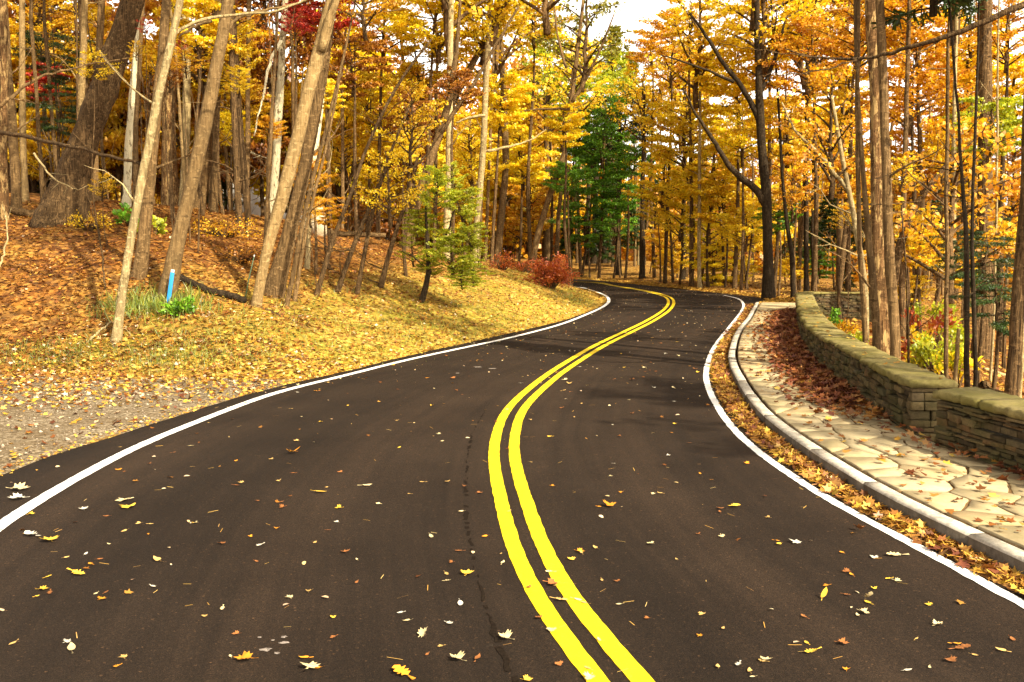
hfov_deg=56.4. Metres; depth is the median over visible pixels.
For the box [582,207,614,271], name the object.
hemlock tree
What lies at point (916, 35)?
maple tree
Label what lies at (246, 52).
maple tree
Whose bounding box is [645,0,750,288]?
birch tree
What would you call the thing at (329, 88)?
maple tree
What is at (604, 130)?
maple tree
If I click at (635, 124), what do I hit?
maple tree
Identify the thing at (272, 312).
fallen branch
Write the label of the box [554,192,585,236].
maple tree
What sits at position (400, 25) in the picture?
maple tree
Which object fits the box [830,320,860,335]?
maple shrub
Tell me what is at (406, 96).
oak tree
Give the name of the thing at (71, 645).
beech leaf
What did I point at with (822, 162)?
maple sapling
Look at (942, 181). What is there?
maple tree
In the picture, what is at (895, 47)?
maple tree
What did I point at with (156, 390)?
pale leaf litter
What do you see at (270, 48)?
maple tree
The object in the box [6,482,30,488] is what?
maple leaf
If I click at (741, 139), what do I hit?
maple tree
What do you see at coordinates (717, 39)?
maple tree
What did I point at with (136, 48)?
maple tree
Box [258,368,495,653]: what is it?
fallen leaves
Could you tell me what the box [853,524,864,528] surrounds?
maple leaf
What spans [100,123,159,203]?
maple tree
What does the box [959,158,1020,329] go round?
maple tree
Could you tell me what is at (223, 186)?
hemlock tree
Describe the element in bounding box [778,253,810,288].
maple tree
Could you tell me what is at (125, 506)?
maple leaf
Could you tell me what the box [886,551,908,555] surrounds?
oak leaf
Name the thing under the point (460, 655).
maple leaf
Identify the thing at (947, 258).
maple sapling
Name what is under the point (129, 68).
maple tree
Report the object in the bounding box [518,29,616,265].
maple tree
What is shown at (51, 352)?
grass
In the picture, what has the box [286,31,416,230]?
maple tree
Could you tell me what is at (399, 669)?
oak leaf
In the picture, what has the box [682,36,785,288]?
maple tree
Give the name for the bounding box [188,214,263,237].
leafy plant
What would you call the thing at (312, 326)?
grass
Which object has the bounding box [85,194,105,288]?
fallen branch
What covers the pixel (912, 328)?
maple shrub
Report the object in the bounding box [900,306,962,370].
maple shrub
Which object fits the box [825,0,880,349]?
maple tree
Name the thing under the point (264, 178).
maple tree
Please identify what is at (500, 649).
road seam
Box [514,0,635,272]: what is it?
maple tree
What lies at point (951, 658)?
maple leaf
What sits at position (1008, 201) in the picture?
maple tree
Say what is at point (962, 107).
maple tree
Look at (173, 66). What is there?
maple tree
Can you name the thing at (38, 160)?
fallen branch
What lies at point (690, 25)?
maple tree
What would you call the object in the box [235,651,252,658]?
maple leaf
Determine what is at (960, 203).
maple tree
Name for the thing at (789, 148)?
maple tree
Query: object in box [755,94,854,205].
maple tree
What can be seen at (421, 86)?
maple sapling
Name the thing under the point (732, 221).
maple tree
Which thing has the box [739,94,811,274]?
maple tree
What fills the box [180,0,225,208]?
maple tree
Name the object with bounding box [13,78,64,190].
maple tree
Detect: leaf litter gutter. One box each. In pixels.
[707,305,1005,573]
[710,304,1023,590]
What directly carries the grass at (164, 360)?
on the ground at (14, 437)
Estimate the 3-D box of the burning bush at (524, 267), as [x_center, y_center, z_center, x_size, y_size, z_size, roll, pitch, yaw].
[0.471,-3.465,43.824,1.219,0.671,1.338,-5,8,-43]
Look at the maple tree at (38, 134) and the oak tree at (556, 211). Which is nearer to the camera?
the maple tree at (38, 134)
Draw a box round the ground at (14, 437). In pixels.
[0,193,1023,529]
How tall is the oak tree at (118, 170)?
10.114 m
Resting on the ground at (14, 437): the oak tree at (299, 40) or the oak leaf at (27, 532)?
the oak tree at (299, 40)
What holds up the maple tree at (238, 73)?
on the ground at (14, 437)
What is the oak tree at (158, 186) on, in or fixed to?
on the ground at (14, 437)
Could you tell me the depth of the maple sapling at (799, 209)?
49.61 m
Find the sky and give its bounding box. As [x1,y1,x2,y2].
[11,0,1023,204]
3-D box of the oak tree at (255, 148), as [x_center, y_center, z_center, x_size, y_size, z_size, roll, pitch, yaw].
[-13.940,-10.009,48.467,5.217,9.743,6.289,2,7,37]
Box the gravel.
[0,344,338,461]
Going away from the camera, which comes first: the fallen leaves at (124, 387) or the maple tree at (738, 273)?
the fallen leaves at (124, 387)
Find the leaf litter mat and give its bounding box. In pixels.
[711,344,1023,594]
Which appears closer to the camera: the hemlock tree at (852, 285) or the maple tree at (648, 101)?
the hemlock tree at (852, 285)
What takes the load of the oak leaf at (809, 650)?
on the road
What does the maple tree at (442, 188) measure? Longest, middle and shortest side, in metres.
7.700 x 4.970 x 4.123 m
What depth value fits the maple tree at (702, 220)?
64.37 m
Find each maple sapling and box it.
[84,0,305,342]
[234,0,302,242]
[283,0,405,307]
[286,136,332,268]
[292,54,360,301]
[303,146,436,292]
[308,40,437,295]
[338,79,450,293]
[343,174,414,287]
[702,197,733,282]
[733,225,760,289]
[769,61,892,343]
[774,232,797,295]
[798,192,810,289]
[855,0,939,344]
[856,202,1005,362]
[874,12,1004,378]
[953,329,960,387]
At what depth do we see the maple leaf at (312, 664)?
4.80 m
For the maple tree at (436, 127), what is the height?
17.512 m
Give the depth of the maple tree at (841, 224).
41.12 m
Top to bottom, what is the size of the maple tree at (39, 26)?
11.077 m
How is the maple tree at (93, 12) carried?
on the ground at (14, 437)
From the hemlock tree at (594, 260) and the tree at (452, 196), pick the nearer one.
the tree at (452, 196)
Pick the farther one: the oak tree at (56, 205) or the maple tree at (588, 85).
the maple tree at (588, 85)
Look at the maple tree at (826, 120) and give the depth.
44.06 m
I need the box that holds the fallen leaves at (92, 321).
[0,200,599,395]
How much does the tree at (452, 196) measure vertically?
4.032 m
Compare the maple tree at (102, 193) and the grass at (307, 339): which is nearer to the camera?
the grass at (307, 339)
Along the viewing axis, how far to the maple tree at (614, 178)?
64.17 m
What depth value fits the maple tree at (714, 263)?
51.48 m
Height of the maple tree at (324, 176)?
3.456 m
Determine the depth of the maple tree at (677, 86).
58.62 m
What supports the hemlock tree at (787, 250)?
on the ground at (14, 437)
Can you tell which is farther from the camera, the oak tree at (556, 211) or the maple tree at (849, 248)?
the oak tree at (556, 211)
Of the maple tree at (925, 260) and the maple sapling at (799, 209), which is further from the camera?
the maple sapling at (799, 209)
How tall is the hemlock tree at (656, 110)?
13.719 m
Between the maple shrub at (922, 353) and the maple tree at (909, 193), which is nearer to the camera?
the maple shrub at (922, 353)
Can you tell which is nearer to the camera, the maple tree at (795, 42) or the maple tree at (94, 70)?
the maple tree at (94, 70)
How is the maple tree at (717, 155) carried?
on the ground at (14, 437)
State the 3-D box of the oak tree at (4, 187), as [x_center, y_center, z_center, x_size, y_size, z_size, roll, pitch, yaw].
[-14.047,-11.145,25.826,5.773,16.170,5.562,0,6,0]
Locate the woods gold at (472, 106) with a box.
[9,8,566,258]
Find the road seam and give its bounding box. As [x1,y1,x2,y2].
[463,409,518,681]
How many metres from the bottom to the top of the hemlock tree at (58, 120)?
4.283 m
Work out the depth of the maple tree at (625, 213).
102.72 m
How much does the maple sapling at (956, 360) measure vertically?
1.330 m
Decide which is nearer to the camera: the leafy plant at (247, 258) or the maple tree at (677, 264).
the leafy plant at (247, 258)
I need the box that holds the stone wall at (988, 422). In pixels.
[932,386,1023,473]
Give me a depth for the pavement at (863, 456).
8.99 m
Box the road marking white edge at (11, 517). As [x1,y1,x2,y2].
[0,287,609,530]
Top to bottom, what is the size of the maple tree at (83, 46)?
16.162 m
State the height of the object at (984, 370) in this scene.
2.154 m
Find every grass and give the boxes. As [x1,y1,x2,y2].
[0,323,165,374]
[0,328,222,370]
[5,269,598,395]
[58,283,157,321]
[65,328,341,375]
[66,341,255,374]
[73,275,246,327]
[93,314,282,369]
[148,277,603,395]
[158,310,434,367]
[267,295,466,352]
[324,292,501,344]
[399,285,588,329]
[546,287,594,310]
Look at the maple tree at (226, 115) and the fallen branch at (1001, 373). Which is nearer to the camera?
the fallen branch at (1001, 373)
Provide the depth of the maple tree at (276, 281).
21.08 m
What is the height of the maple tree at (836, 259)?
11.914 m
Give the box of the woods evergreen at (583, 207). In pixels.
[423,135,705,257]
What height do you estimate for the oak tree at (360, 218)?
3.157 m
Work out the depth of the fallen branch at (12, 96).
19.82 m
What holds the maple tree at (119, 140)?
on the ground at (14, 437)
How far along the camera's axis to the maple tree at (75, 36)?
42.48 m
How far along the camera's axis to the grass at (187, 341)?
17.10 m
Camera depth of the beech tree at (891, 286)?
14.41 m
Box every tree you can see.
[0,0,43,220]
[7,0,89,192]
[7,0,119,192]
[7,5,44,207]
[8,34,55,192]
[8,122,66,176]
[9,0,144,227]
[11,30,95,162]
[12,57,47,112]
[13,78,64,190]
[16,1,61,42]
[16,45,123,183]
[16,84,76,155]
[18,0,69,200]
[19,0,29,201]
[20,62,62,192]
[25,0,70,172]
[25,61,73,180]
[28,0,53,190]
[33,0,132,111]
[37,0,97,148]
[40,112,108,155]
[41,43,130,169]
[49,0,104,114]
[50,0,113,134]
[51,0,79,120]
[64,24,119,198]
[68,37,156,200]
[70,1,115,198]
[73,50,123,239]
[79,0,104,202]
[87,172,119,248]
[99,148,139,199]
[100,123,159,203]
[100,126,113,198]
[105,0,273,198]
[105,19,186,205]
[117,91,179,196]
[121,20,139,206]
[125,41,173,122]
[126,40,146,156]
[129,0,191,279]
[131,3,144,211]
[132,34,251,186]
[132,59,209,180]
[135,17,157,139]
[139,5,222,186]
[144,0,243,215]
[153,58,184,219]
[155,54,181,229]
[158,0,307,300]
[160,1,178,205]
[160,52,189,175]
[171,47,207,252]
[173,2,190,205]
[174,0,268,222]
[175,40,190,241]
[176,54,289,200]
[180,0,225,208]
[193,52,222,208]
[201,11,233,210]
[201,62,245,213]
[203,10,269,165]
[205,0,260,221]
[206,75,242,207]
[208,0,360,198]
[209,0,231,212]
[213,0,271,217]
[219,42,269,211]
[219,110,257,145]
[220,74,270,192]
[222,65,253,234]
[224,187,242,210]
[232,0,274,176]
[244,79,340,212]
[244,116,323,208]
[249,115,287,217]
[250,0,287,210]
[250,0,339,306]
[250,17,304,190]
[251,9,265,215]
[253,3,285,178]
[264,0,408,298]
[272,0,310,183]
[278,3,386,218]
[281,100,359,218]
[282,0,360,229]
[285,39,311,165]
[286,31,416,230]
[293,151,338,274]
[298,50,366,219]
[300,195,330,284]
[302,99,323,238]
[312,197,350,269]
[319,109,388,230]
[322,80,350,251]
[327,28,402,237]
[332,4,370,229]
[335,70,410,231]
[335,168,394,232]
[335,195,390,238]
[336,0,434,239]
[338,31,371,228]
[340,110,389,212]
[353,153,360,225]
[359,40,441,244]
[359,162,424,239]
[360,187,404,241]
[365,36,476,208]
[369,64,453,239]
[371,71,465,240]
[371,183,423,241]
[374,88,455,244]
[375,87,437,250]
[379,0,486,253]
[384,130,423,275]
[393,160,495,302]
[399,0,571,248]
[418,184,459,236]
[426,66,485,265]
[427,0,507,258]
[429,179,485,248]
[432,33,455,247]
[433,110,494,202]
[438,114,513,254]
[440,163,497,243]
[441,0,537,262]
[442,0,566,263]
[455,0,545,262]
[455,182,492,254]
[458,1,506,260]
[460,203,526,250]
[463,89,552,260]
[464,69,537,264]
[484,125,560,266]
[484,162,531,262]
[486,89,571,252]
[487,151,543,261]
[489,175,562,269]
[489,185,535,264]
[502,0,575,272]
[505,26,582,262]
[506,41,575,265]
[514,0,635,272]
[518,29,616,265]
[520,153,581,245]
[536,101,589,285]
[541,76,607,250]
[541,157,593,284]
[542,182,579,242]
[548,198,614,277]
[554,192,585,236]
[555,43,608,274]
[555,123,600,262]
[556,142,636,276]
[557,104,623,264]
[559,218,576,260]
[564,13,583,262]
[569,91,637,277]
[580,189,624,231]
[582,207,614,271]
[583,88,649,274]
[584,163,648,277]
[586,140,639,193]
[588,50,641,263]
[590,119,628,263]
[591,191,639,277]
[593,70,646,266]
[594,110,631,263]
[598,61,681,278]
[602,23,630,253]
[608,139,654,277]
[612,203,645,265]
[621,149,708,282]
[621,181,633,235]
[623,55,646,260]
[624,26,676,277]
[625,108,638,265]
[628,91,666,224]
[632,11,706,283]
[633,79,678,259]
[633,91,739,276]
[634,76,667,264]
[636,188,671,282]
[637,225,639,264]
[638,228,680,273]
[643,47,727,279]
[643,72,723,205]
[643,214,701,277]
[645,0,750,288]
[645,178,662,247]
[646,169,717,284]
[648,42,704,80]
[650,245,688,275]
[654,53,720,276]
[659,0,785,299]
[660,0,721,286]
[669,186,745,284]
[671,140,750,286]
[677,110,704,273]
[680,242,746,285]
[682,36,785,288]
[688,123,757,270]
[688,174,760,286]
[695,0,839,297]
[701,240,762,284]
[706,0,810,184]
[707,103,778,290]
[711,203,775,289]
[718,1,1023,75]
[730,92,834,294]
[730,115,752,274]
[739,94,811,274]
[740,176,797,251]
[743,64,762,280]
[746,0,866,290]
[746,12,866,291]
[751,113,777,258]
[751,198,802,277]
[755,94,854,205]
[757,90,784,267]
[760,0,866,276]
[769,154,824,292]
[771,62,803,257]
[773,210,797,259]
[774,139,796,283]
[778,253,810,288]
[781,0,849,290]
[789,102,854,290]
[796,217,826,283]
[800,0,905,291]
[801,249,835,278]
[804,0,905,90]
[807,66,892,283]
[809,193,843,289]
[810,1,868,280]
[813,153,870,319]
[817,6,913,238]
[818,27,869,291]
[818,102,827,278]
[819,142,898,250]
[819,155,855,289]
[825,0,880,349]
[825,113,891,291]
[826,172,852,278]
[826,249,867,283]
[828,202,862,331]
[839,112,1021,303]
[842,260,856,291]
[848,36,974,333]
[850,0,934,49]
[851,172,870,259]
[860,0,973,322]
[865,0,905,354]
[870,0,999,386]
[875,0,947,359]
[889,100,964,281]
[890,84,903,152]
[891,150,948,282]
[891,157,922,204]
[893,0,972,340]
[893,126,899,238]
[893,203,936,335]
[895,199,966,283]
[895,229,943,339]
[897,272,936,303]
[902,1,990,347]
[910,26,948,302]
[911,60,1003,301]
[911,62,943,295]
[912,165,938,285]
[915,107,1015,327]
[915,222,976,260]
[921,12,1023,258]
[923,248,959,306]
[926,73,940,293]
[926,160,1005,211]
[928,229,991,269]
[928,234,1015,383]
[932,147,944,282]
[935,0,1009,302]
[936,202,1013,250]
[938,93,1022,358]
[941,187,988,325]
[944,267,977,341]
[948,266,1012,388]
[951,45,1022,181]
[954,42,1009,300]
[956,214,1014,255]
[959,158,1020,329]
[964,0,1023,352]
[965,53,1023,309]
[969,0,993,360]
[969,0,1019,382]
[970,0,1013,386]
[984,217,1017,368]
[992,125,1020,176]
[993,67,1014,294]
[997,266,1012,302]
[1004,94,1023,395]
[1019,333,1023,397]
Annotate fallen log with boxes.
[180,274,246,302]
[331,224,385,240]
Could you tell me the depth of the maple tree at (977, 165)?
41.83 m
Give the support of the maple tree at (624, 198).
on the ground at (14, 437)
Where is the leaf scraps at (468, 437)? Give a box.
[0,285,858,642]
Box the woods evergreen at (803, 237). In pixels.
[679,192,1013,281]
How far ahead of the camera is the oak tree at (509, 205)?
76.44 m
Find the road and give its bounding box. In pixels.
[0,279,1023,681]
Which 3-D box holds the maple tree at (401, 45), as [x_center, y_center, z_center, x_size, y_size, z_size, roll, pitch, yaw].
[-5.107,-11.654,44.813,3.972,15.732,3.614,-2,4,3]
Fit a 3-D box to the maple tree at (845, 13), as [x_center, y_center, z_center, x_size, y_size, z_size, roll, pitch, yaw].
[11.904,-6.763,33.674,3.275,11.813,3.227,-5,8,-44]
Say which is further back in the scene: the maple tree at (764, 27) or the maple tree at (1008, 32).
the maple tree at (764, 27)
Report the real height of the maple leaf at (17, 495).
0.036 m
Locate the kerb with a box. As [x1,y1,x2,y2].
[728,302,1023,576]
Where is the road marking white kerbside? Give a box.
[703,295,1023,607]
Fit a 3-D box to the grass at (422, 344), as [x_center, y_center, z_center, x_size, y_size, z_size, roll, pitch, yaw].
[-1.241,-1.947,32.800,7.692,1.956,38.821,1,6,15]
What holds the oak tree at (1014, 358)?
on the ground at (14, 437)
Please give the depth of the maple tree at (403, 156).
28.64 m
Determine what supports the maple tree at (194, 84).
on the ground at (14, 437)
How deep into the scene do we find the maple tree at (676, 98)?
56.69 m
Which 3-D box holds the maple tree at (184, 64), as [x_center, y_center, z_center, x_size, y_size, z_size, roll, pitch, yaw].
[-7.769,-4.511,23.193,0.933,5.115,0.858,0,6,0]
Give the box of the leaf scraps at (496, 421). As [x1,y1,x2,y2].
[20,283,965,603]
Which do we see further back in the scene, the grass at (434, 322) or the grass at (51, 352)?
the grass at (434, 322)
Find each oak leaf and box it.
[24,530,39,535]
[67,568,84,573]
[392,665,415,679]
[805,647,821,652]
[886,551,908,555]
[948,643,970,648]
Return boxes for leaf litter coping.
[800,290,943,378]
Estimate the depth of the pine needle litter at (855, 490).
8.62 m
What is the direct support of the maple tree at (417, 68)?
on the ground at (14, 437)
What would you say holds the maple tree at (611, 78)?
on the ground at (14, 437)
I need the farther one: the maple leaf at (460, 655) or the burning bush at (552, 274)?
the burning bush at (552, 274)
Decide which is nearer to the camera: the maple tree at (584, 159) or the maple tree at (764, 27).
the maple tree at (764, 27)
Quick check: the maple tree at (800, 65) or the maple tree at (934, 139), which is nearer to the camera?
the maple tree at (934, 139)
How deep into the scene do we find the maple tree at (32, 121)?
48.86 m
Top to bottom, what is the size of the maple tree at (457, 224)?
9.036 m
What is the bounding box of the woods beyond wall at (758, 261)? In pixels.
[645,164,1015,281]
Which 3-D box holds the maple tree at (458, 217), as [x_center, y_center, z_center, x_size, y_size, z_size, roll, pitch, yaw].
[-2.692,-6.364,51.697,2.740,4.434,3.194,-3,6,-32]
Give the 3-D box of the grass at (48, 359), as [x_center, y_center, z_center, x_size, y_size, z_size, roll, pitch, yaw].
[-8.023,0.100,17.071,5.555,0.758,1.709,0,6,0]
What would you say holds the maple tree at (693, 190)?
on the ground at (14, 437)
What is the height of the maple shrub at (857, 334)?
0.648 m
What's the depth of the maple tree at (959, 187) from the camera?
45.05 m
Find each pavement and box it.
[738,302,1023,549]
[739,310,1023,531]
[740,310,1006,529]
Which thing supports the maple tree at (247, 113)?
on the ground at (14, 437)
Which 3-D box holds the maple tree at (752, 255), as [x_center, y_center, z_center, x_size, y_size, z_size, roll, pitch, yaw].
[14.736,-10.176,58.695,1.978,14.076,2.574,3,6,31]
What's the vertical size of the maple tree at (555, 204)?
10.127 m
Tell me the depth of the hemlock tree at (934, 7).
14.12 m
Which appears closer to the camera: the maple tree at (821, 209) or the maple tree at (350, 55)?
the maple tree at (350, 55)
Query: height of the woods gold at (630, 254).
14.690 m
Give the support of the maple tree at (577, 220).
on the ground at (14, 437)
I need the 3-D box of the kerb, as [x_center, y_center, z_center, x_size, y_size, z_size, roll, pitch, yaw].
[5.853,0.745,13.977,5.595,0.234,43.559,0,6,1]
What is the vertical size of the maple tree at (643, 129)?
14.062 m
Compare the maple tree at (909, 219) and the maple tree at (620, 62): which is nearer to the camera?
the maple tree at (909, 219)
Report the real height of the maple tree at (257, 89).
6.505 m
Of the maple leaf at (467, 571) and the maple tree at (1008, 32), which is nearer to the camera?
the maple leaf at (467, 571)
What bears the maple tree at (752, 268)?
on the ground at (14, 437)
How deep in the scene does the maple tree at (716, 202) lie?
49.10 m
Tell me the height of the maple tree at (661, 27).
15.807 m
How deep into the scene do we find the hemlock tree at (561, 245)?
69.45 m
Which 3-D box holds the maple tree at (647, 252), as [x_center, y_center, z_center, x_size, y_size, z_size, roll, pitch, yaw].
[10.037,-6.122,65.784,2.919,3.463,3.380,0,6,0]
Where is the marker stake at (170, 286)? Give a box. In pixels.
[167,269,174,301]
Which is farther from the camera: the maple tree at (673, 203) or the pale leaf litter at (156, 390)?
the maple tree at (673, 203)
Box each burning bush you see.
[486,250,519,270]
[510,260,533,272]
[518,251,580,288]
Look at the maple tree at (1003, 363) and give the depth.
24.95 m
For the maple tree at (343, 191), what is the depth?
42.24 m
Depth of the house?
61.45 m
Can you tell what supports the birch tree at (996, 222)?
on the ground at (14, 437)
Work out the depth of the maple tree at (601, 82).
68.71 m
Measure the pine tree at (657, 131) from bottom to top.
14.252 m
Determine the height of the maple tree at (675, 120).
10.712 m
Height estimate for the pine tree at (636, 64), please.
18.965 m
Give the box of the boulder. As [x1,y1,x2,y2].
[311,207,326,236]
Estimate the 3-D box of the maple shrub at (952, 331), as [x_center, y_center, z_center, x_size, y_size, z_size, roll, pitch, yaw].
[9.360,-0.291,21.136,1.809,1.572,1.777,-3,6,-29]
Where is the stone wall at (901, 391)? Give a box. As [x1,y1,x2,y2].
[794,291,957,442]
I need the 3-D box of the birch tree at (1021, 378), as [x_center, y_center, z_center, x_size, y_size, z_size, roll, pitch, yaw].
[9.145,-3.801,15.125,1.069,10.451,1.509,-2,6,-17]
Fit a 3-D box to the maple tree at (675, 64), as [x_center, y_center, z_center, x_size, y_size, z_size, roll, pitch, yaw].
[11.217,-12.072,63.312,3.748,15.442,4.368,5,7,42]
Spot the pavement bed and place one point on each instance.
(969, 501)
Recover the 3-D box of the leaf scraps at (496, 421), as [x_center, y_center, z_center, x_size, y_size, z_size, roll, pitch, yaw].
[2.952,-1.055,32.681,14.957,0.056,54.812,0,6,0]
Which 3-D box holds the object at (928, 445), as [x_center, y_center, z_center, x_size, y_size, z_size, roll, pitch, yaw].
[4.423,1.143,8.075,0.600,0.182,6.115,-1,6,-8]
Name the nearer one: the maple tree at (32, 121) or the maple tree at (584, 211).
the maple tree at (32, 121)
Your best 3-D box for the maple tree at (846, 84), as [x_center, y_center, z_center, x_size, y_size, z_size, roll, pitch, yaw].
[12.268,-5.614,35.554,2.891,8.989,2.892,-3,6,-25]
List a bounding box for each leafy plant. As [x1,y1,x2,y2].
[63,210,116,230]
[112,202,138,226]
[136,215,167,236]
[158,295,196,315]
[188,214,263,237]
[211,243,260,264]
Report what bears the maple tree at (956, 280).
on the ground at (14, 437)
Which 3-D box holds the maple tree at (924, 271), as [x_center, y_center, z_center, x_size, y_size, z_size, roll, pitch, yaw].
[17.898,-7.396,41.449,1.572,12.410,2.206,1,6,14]
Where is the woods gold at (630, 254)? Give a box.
[560,157,720,265]
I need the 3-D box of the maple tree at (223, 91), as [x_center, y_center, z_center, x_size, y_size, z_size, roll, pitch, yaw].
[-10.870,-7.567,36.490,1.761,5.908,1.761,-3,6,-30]
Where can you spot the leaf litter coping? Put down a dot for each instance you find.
(853, 338)
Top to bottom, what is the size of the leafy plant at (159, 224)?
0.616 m
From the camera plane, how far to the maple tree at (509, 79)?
43.83 m
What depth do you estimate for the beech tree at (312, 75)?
19.86 m
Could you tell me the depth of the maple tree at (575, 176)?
49.25 m
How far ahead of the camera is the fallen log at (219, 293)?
20.16 m
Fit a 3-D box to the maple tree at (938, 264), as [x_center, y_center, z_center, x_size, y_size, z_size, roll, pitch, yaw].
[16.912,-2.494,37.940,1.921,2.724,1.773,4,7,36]
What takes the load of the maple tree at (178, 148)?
on the ground at (14, 437)
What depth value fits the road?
6.82 m
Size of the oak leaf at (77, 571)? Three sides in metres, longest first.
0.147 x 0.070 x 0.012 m
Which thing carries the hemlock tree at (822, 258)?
on the ground at (14, 437)
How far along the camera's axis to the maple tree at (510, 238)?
72.33 m
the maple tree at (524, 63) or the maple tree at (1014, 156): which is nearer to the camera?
the maple tree at (1014, 156)
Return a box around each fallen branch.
[0,48,139,108]
[0,129,140,164]
[0,204,10,267]
[33,152,87,193]
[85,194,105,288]
[89,321,111,340]
[259,307,309,327]
[982,367,1005,375]
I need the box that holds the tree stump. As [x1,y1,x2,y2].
[978,380,1003,391]
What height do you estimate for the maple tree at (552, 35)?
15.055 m
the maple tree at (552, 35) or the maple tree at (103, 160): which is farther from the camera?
the maple tree at (552, 35)
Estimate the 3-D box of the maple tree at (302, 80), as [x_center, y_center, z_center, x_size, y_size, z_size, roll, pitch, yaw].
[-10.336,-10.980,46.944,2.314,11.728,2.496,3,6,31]
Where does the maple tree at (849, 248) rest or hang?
on the ground at (14, 437)
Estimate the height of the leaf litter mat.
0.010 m
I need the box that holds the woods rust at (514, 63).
[11,11,564,258]
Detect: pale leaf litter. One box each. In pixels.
[0,330,362,454]
[4,204,600,392]
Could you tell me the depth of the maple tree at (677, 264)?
57.59 m
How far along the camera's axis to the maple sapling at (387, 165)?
23.06 m
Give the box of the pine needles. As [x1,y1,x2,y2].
[55,331,906,671]
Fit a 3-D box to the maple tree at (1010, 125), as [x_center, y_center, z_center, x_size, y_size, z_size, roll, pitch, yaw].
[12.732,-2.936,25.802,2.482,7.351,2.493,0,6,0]
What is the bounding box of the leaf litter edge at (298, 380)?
[0,288,606,475]
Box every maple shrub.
[828,307,850,328]
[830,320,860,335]
[847,330,868,342]
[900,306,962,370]
[901,322,942,368]
[906,331,971,374]
[909,299,971,358]
[933,347,983,387]
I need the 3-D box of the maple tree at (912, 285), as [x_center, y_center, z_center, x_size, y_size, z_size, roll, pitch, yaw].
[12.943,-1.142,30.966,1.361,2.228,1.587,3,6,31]
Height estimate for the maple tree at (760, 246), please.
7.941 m
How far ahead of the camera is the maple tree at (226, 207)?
56.83 m
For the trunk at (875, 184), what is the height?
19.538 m
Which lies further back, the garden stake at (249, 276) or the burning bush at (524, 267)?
the burning bush at (524, 267)
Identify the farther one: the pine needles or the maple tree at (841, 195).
the maple tree at (841, 195)
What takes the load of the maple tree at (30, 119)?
on the ground at (14, 437)
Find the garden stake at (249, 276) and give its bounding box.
[245,255,254,296]
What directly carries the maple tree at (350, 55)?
on the ground at (14, 437)
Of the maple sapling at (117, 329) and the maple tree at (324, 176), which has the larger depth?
the maple tree at (324, 176)
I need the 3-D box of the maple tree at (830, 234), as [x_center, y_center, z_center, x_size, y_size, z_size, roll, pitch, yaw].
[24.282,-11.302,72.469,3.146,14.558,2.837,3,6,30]
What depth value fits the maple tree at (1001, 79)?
44.78 m
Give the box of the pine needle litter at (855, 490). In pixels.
[705,338,1023,592]
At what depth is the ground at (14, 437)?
20.23 m
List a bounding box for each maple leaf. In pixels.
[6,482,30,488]
[10,493,29,497]
[39,535,57,540]
[118,503,135,507]
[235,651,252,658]
[300,661,320,668]
[417,626,427,636]
[450,651,466,660]
[461,569,473,575]
[499,630,513,639]
[520,674,531,679]
[543,578,556,583]
[583,671,594,679]
[603,499,616,505]
[836,637,848,643]
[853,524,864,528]
[945,656,956,660]
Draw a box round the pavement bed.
[738,302,1023,548]
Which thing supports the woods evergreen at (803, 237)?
on the ground at (14, 437)
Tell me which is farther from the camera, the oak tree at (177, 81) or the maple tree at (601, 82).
the maple tree at (601, 82)
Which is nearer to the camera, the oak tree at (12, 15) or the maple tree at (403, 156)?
the maple tree at (403, 156)
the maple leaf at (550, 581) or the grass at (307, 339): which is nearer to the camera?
the maple leaf at (550, 581)
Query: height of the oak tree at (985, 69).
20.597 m
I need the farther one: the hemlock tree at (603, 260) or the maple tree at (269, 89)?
the hemlock tree at (603, 260)
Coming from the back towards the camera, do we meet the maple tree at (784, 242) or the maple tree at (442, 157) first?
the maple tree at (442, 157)
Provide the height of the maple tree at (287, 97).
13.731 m
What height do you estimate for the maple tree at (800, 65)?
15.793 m
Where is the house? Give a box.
[223,152,301,217]
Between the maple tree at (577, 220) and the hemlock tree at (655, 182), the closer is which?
the maple tree at (577, 220)
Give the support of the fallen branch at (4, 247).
on the ground at (14, 437)
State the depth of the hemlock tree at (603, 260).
79.45 m
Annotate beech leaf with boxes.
[67,642,74,653]
[821,587,827,599]
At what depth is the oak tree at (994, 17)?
12.99 m
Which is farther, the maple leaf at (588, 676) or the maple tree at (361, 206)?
the maple tree at (361, 206)
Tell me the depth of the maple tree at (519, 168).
52.76 m
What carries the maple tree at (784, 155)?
on the ground at (14, 437)
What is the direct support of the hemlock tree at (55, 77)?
on the ground at (14, 437)

